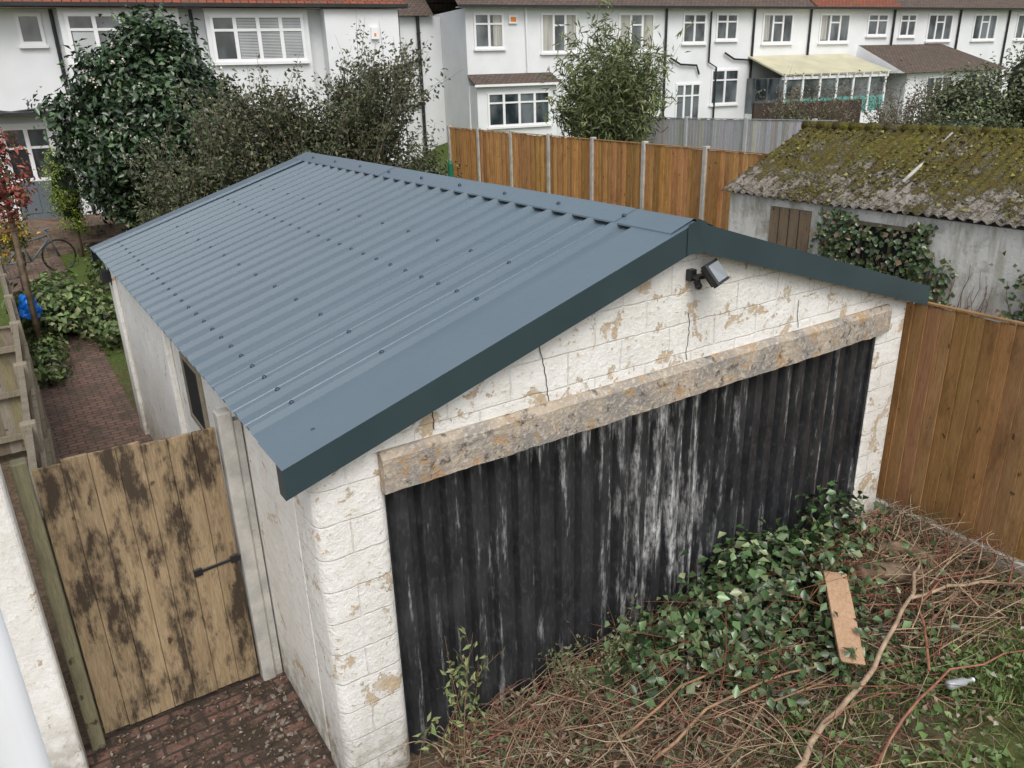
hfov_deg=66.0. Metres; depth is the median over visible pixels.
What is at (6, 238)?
yellow flower shrub
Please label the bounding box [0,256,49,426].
old wooden fence
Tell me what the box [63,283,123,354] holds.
garden plant
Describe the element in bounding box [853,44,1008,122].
extension
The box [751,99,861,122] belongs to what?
dark brown fence
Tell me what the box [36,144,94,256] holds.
conifer shrub
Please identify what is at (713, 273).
floodlight
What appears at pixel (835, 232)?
ivy
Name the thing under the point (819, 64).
conservatory roof
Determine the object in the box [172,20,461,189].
privet shrub
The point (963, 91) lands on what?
garden hedge
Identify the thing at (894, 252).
window
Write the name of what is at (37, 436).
old wooden fence
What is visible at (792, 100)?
bare shrub
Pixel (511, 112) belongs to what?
window glass
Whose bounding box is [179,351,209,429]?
side window
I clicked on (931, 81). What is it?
extension glass
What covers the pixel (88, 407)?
brick path
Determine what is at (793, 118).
garden hedge
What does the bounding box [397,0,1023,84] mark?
roof
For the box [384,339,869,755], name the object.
corrugated door
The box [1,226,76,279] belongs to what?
bicycle
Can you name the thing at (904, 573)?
twig pile
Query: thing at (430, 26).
recessed wall
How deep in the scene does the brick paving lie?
5.66 m
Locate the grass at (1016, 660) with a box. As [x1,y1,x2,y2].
[736,574,1023,767]
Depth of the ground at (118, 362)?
5.74 m
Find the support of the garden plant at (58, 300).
on the ground at (118, 362)
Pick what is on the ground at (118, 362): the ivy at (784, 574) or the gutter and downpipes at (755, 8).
the ivy at (784, 574)
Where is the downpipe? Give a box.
[0,608,51,767]
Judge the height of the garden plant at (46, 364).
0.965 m
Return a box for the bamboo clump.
[537,0,693,145]
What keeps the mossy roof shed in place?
on the ground at (118, 362)
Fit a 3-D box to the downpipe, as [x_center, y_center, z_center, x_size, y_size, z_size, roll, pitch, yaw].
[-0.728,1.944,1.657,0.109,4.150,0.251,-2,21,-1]
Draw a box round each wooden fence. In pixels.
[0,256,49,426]
[0,325,25,455]
[9,320,103,727]
[447,125,768,229]
[639,116,837,154]
[873,301,1023,578]
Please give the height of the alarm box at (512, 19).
0.280 m
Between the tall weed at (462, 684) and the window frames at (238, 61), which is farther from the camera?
the window frames at (238, 61)
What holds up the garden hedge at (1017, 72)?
on the ground at (118, 362)
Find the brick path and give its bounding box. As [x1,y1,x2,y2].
[4,256,258,716]
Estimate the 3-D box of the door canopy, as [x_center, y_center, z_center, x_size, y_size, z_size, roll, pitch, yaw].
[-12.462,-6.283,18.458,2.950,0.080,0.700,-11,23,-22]
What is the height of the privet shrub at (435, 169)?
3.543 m
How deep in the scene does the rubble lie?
5.67 m
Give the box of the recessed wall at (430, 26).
[399,16,446,158]
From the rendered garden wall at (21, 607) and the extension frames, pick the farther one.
the extension frames
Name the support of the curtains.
attached to the window frames at (489, 47)
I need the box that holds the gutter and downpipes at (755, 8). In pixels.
[403,4,1023,152]
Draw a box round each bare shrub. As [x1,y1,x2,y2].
[755,65,818,120]
[789,70,894,122]
[849,60,956,124]
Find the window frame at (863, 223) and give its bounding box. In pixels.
[828,219,928,280]
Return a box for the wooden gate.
[9,407,282,750]
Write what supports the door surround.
attached to the walls at (27, 73)
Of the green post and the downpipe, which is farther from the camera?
the green post
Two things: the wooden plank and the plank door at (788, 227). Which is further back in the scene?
the plank door at (788, 227)
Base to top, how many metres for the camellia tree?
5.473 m
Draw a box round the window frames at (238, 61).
[0,13,309,181]
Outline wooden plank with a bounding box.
[823,571,865,665]
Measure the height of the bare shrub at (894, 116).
2.651 m
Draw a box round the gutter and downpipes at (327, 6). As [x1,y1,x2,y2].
[0,2,407,214]
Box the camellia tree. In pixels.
[22,0,260,231]
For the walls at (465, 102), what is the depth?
31.94 m
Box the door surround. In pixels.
[0,122,57,220]
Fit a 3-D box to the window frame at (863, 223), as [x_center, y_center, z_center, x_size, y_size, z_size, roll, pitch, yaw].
[4.977,-1.664,10.889,0.030,1.100,1.430,-15,25,-30]
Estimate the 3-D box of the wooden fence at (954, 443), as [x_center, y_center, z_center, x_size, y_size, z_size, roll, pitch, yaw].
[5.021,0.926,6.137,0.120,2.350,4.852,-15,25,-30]
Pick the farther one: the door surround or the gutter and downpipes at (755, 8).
the gutter and downpipes at (755, 8)
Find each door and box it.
[15,180,62,219]
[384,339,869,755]
[768,206,811,251]
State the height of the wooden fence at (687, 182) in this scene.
2.300 m
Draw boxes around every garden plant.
[1,261,101,351]
[27,330,74,388]
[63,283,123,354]
[77,244,109,290]
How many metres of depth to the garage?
5.65 m
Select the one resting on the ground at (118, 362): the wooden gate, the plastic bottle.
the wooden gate
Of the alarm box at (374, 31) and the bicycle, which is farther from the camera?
the alarm box at (374, 31)
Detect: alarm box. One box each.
[370,27,378,38]
[508,15,516,23]
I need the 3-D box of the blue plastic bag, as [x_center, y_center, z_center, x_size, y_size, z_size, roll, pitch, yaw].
[-8.021,-1.304,13.086,0.374,0.410,0.369,-15,25,-30]
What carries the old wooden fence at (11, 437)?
on the ground at (118, 362)
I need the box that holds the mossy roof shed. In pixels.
[720,120,1023,324]
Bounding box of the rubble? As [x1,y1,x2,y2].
[96,674,329,767]
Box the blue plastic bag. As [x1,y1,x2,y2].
[18,294,42,318]
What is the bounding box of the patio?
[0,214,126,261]
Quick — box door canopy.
[0,111,49,116]
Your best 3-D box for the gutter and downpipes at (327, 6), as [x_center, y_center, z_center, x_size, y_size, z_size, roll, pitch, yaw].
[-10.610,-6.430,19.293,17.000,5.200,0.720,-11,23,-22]
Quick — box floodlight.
[686,258,728,289]
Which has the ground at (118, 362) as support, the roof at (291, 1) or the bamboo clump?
the bamboo clump
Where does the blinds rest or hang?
attached to the window frames at (238, 61)
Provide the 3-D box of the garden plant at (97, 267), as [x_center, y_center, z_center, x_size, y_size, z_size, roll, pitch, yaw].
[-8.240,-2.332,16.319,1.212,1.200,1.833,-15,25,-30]
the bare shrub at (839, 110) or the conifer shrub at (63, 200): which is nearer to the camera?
the conifer shrub at (63, 200)
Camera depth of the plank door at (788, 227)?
11.89 m
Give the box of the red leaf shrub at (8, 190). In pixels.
[0,127,49,344]
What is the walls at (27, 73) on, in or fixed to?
on the ground at (118, 362)
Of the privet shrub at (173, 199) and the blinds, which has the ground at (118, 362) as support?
the privet shrub at (173, 199)
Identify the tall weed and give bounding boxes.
[412,627,505,767]
[538,593,644,743]
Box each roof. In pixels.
[0,0,406,8]
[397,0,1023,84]
[748,54,891,75]
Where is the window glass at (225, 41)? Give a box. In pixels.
[5,16,309,178]
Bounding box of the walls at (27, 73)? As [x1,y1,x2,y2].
[0,7,407,221]
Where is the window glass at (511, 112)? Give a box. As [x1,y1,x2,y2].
[476,15,1023,124]
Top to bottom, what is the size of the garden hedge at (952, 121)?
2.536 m
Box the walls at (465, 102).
[434,8,1023,141]
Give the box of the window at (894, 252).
[833,223,923,279]
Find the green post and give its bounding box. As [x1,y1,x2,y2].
[448,160,453,176]
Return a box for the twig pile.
[392,494,1023,767]
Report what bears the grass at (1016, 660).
on the ground at (118, 362)
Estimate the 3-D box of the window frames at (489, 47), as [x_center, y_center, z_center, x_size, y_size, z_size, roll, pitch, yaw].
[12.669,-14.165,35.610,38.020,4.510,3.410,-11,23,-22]
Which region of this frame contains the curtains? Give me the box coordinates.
[493,15,827,50]
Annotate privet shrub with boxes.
[114,74,267,235]
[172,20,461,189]
[394,121,466,177]
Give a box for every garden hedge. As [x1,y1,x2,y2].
[766,98,822,120]
[893,98,1018,127]
[899,51,1023,127]
[984,38,1023,128]
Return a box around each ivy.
[580,475,970,764]
[807,207,1023,325]
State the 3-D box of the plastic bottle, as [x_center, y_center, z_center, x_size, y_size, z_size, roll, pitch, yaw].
[3.254,2.166,5.727,0.228,0.064,0.063,-6,22,-12]
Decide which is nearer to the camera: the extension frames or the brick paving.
the brick paving
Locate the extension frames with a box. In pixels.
[923,74,987,96]
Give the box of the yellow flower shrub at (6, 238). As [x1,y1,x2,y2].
[0,210,39,291]
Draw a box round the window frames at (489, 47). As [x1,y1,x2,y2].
[473,13,1023,129]
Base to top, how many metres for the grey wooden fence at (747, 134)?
1.740 m
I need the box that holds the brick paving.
[84,668,336,767]
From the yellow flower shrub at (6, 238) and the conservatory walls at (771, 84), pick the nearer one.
the yellow flower shrub at (6, 238)
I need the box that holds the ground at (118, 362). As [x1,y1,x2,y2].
[0,122,1023,767]
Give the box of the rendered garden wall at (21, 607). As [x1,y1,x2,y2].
[0,466,88,767]
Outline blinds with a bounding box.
[72,18,303,59]
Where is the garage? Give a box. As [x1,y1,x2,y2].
[89,152,930,767]
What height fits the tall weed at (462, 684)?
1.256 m
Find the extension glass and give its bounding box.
[926,76,985,91]
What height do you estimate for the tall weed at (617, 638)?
0.803 m
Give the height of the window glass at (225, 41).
3.900 m
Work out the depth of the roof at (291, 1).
19.75 m
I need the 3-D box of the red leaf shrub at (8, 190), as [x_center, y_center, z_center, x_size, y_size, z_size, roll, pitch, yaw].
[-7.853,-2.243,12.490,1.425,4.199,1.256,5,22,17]
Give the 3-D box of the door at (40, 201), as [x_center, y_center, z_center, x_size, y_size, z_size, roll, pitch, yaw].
[-11.794,-4.612,19.788,1.020,0.920,0.085,-11,23,-22]
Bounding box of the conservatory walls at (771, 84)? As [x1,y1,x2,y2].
[744,71,888,122]
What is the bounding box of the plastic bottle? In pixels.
[944,677,974,689]

